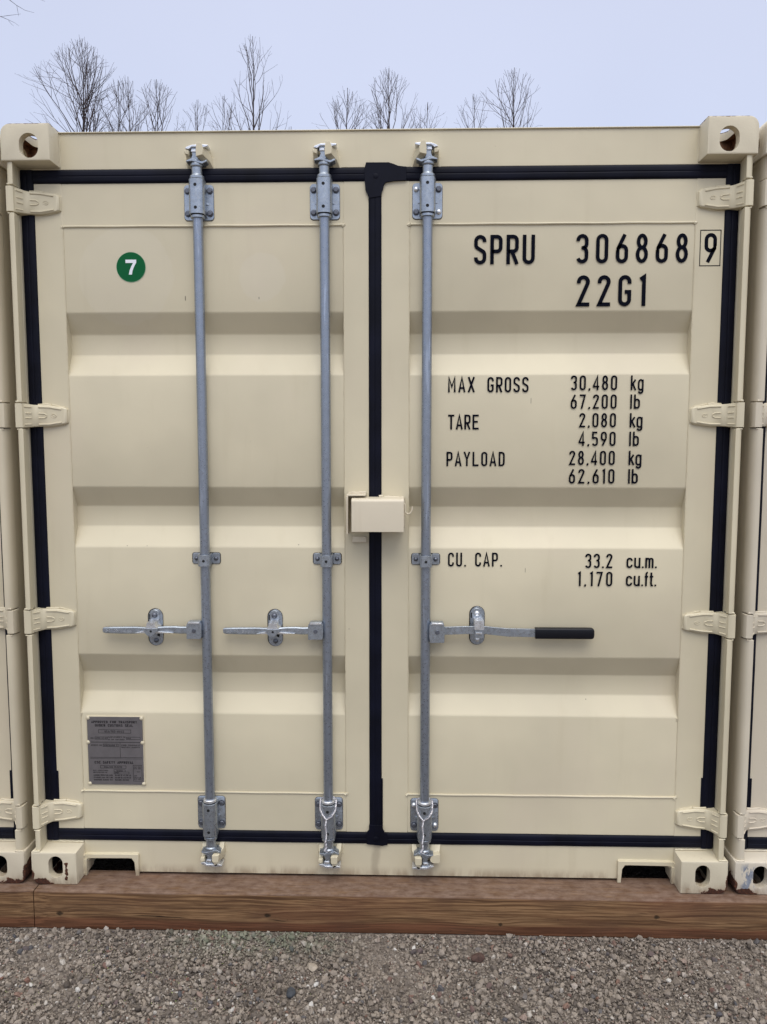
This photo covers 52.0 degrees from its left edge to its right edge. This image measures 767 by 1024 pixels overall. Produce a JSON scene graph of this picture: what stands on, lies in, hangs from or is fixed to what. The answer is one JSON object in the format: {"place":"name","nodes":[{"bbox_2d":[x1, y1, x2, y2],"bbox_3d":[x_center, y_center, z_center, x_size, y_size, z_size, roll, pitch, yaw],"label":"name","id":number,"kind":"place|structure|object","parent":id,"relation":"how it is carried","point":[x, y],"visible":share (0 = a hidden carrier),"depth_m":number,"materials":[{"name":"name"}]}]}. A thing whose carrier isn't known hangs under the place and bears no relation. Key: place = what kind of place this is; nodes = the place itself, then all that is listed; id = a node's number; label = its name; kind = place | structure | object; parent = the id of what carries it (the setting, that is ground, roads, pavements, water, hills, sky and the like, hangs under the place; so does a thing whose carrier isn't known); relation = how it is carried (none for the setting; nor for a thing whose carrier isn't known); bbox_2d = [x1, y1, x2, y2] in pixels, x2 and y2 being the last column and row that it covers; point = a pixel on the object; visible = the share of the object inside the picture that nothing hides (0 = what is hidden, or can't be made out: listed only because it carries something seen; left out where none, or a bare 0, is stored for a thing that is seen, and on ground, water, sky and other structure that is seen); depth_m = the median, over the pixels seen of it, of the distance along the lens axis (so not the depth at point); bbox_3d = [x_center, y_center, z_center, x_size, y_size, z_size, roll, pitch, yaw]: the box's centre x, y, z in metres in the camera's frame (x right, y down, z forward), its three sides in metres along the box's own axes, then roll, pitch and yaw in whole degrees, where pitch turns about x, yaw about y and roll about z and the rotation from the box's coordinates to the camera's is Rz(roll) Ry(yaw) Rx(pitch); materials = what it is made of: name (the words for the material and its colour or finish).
{"place":"outdoors","nodes":[
{"label":"outdoors","id":0,"kind":"place"},
{"bbox_2d":[0,858,766,1023],"bbox_3d":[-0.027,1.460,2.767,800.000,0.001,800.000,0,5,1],"label":"ground","id":1,"kind":"structure","parent":0,"point":[628,871],"depth_m":2.52,"materials":[{"name":"grey gravel"}]},
{"bbox_2d":[0,870,38,927],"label":"timber beam","id":2,"kind":"structure","parent":1,"relation":"on","point":[17,910],"depth_m":2.75,"materials":[{"name":"brown wood"}]},
{"bbox_2d":[0,140,35,882],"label":"shipping container","id":3,"kind":"object","parent":2,"relation":"on","point":[17,840],"visible":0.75,"depth_m":2.75,"materials":[{"name":"beige metal"}]},
{"bbox_2d":[0,189,27,838],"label":"door","id":4,"kind":"structure","parent":3,"relation":"in","point":[12,817],"depth_m":2.80,"materials":[{"name":"beige paint"}]},
{"bbox_2d":[19,37,125,131],"bbox_3d":[-7.340,-5.769,19.433,2.404,11.344,2.118,0,5,1],"label":"bare tree","id":5,"kind":"object","parent":1,"relation":"on","point":[84,127],"visible":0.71,"depth_m":18.82,"materials":[{"name":"brown plant"}]},
{"bbox_2d":[89,81,138,131],"bbox_3d":[-7.031,-5.880,21.361,1.758,11.209,1.755,-4,6,-36],"label":"bare tree","id":6,"kind":"object","parent":1,"relation":"on","point":[119,106],"visible":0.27,"depth_m":20.88,"materials":[{"name":"brown plant"}]},
{"bbox_2d":[101,76,150,131],"bbox_3d":[-6.344,-5.463,19.933,1.828,10.640,1.517,0,5,1],"label":"bare tree","id":7,"kind":"object","parent":1,"relation":"on","point":[130,99],"visible":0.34,"depth_m":19.45,"materials":[{"name":"brown plant"}]},
{"bbox_2d":[126,79,183,131],"bbox_3d":[-5.409,-5.239,19.290,1.711,10.313,2.176,0,5,1],"label":"bare tree","id":8,"kind":"object","parent":1,"relation":"on","point":[157,111],"visible":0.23,"depth_m":18.87,"materials":[{"name":"brown plant"}]},
{"bbox_2d":[177,99,208,130],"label":"bare tree","id":9,"kind":"object","parent":1,"relation":"on","point":[196,116],"visible":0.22,"depth_m":19.84,"materials":[{"name":"grey plant"}]},
{"bbox_2d":[207,94,234,130],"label":"bare tree","id":10,"kind":"object","parent":1,"relation":"on","point":[224,116],"visible":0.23,"depth_m":20.34,"materials":[{"name":"grey plant"}]},
{"bbox_2d":[220,36,287,129],"bbox_3d":[-3.073,-5.582,18.705,1.674,11.106,2.005,0,5,1],"label":"bare tree","id":11,"kind":"object","parent":1,"relation":"on","point":[262,100],"visible":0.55,"depth_m":18.42,"materials":[{"name":"brown plant"}]},
{"bbox_2d":[286,987,295,997],"bbox_3d":[-0.286,1.482,2.424,0.030,0.021,0.042,-1,5,-9],"label":"stone","id":12,"kind":"object","parent":1,"relation":"on","point":[291,992],"visible":1,"depth_m":2.41,"materials":[{"name":"stone"}]},
{"bbox_2d":[307,963,317,971],"bbox_3d":[-0.230,1.473,2.540,0.027,0.022,0.041,-5,7,-42],"label":"stone","id":13,"kind":"object","parent":1,"relation":"on","point":[312,967],"visible":1,"depth_m":2.53,"materials":[{"name":"beige stone"}]},
{"bbox_2d":[316,86,377,129],"bbox_3d":[-0.893,-5.276,19.785,1.741,10.288,1.524,2,6,23],"label":"bare tree","id":14,"kind":"object","parent":1,"relation":"on","point":[348,110],"visible":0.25,"depth_m":19.19,"materials":[{"name":"brown plant"}]},
{"bbox_2d":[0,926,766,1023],"bbox_3d":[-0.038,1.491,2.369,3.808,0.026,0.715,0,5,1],"label":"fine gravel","id":15,"kind":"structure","parent":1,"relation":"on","point":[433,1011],"depth_m":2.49,"materials":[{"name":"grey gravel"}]},
{"bbox_2d":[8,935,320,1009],"bbox_3d":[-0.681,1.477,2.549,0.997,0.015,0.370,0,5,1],"label":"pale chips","id":16,"kind":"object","parent":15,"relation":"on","point":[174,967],"visible":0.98,"depth_m":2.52,"materials":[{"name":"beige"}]},
{"bbox_2d":[361,67,434,128],"bbox_3d":[0.326,-5.343,19.255,2.082,10.528,2.233,0,5,1],"label":"bare tree","id":17,"kind":"object","parent":1,"relation":"on","point":[389,110],"visible":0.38,"depth_m":18.73,"materials":[{"name":"brown plant"}]},
{"bbox_2d":[34,870,766,939],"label":"timber beam","id":18,"kind":"structure","parent":1,"relation":"on","point":[516,906],"depth_m":2.73,"materials":[{"name":"brown wood"}]},
{"bbox_2d":[0,116,758,893],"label":"shipping container","id":19,"kind":"object","parent":18,"relation":"on","point":[376,484],"visible":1,"depth_m":2.70,"materials":[{"name":"beige metal"}]},
{"bbox_2d":[5,162,405,845],"bbox_3d":[-0.583,0.019,2.711,1.318,2.357,0.111,0,5,1],"label":"door","id":20,"kind":"structure","parent":19,"relation":"in","point":[110,414],"depth_m":2.72,"materials":[{"name":"beige paint"}]},
{"bbox_2d":[319,796,336,852],"bbox_3d":[-0.196,1.107,2.784,0.063,0.192,0.053,0,5,1],"label":"wire loop","id":21,"kind":"object","parent":19,"relation":"attached to","point":[323,816],"visible":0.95,"depth_m":2.77,"materials":[{"name":"silver metal"}]},
{"bbox_2d":[416,797,432,853],"bbox_3d":[0.144,1.108,2.776,0.063,0.192,0.053,0,5,1],"label":"wire loop","id":22,"kind":"object","parent":19,"relation":"attached to","point":[427,818],"visible":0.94,"depth_m":2.76,"materials":[{"name":"silver metal"}]},
{"bbox_2d":[381,163,753,848],"bbox_3d":[0.592,0.026,2.681,1.198,2.340,0.111,0,5,1],"label":"door","id":23,"kind":"structure","parent":19,"relation":"in","point":[583,413],"depth_m":2.69,"materials":[{"name":"beige paint"}]},
{"bbox_2d":[724,121,766,894],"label":"shipping container","id":24,"kind":"object","parent":18,"relation":"on","point":[745,848],"visible":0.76,"depth_m":2.68,"materials":[{"name":"beige metal"}]},
{"bbox_2d":[732,179,766,848],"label":"door","id":25,"kind":"structure","parent":24,"relation":"in","point":[752,826],"depth_m":2.72,"materials":[{"name":"beige paint"}]},
{"bbox_2d":[410,105,445,127],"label":"bare tree","id":26,"kind":"object","parent":1,"relation":"on","point":[420,116],"visible":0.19,"depth_m":19.67,"materials":[{"name":"grey plant"}]},
{"bbox_2d":[453,94,487,127],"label":"bare tree","id":27,"kind":"object","parent":1,"relation":"on","point":[472,114],"visible":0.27,"depth_m":19.27,"materials":[{"name":"grey plant"}]},
{"bbox_2d":[470,952,484,962],"bbox_3d":[0.309,1.466,2.587,0.048,0.027,0.032,-2,6,-22],"label":"stone","id":28,"kind":"object","parent":1,"relation":"on","point":[478,957],"visible":1,"depth_m":2.58,"materials":[{"name":"brown stone"}]},
{"bbox_2d":[472,67,542,127],"bbox_3d":[3.042,-5.235,18.953,2.234,10.371,1.930,3,6,28],"label":"bare tree","id":29,"kind":"object","parent":1,"relation":"on","point":[512,108],"visible":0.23,"depth_m":18.38,"materials":[{"name":"brown plant"}]},
{"bbox_2d":[0,0,766,138],"label":"sky","id":30,"kind":"structure","parent":0,"point":[591,63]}
]}

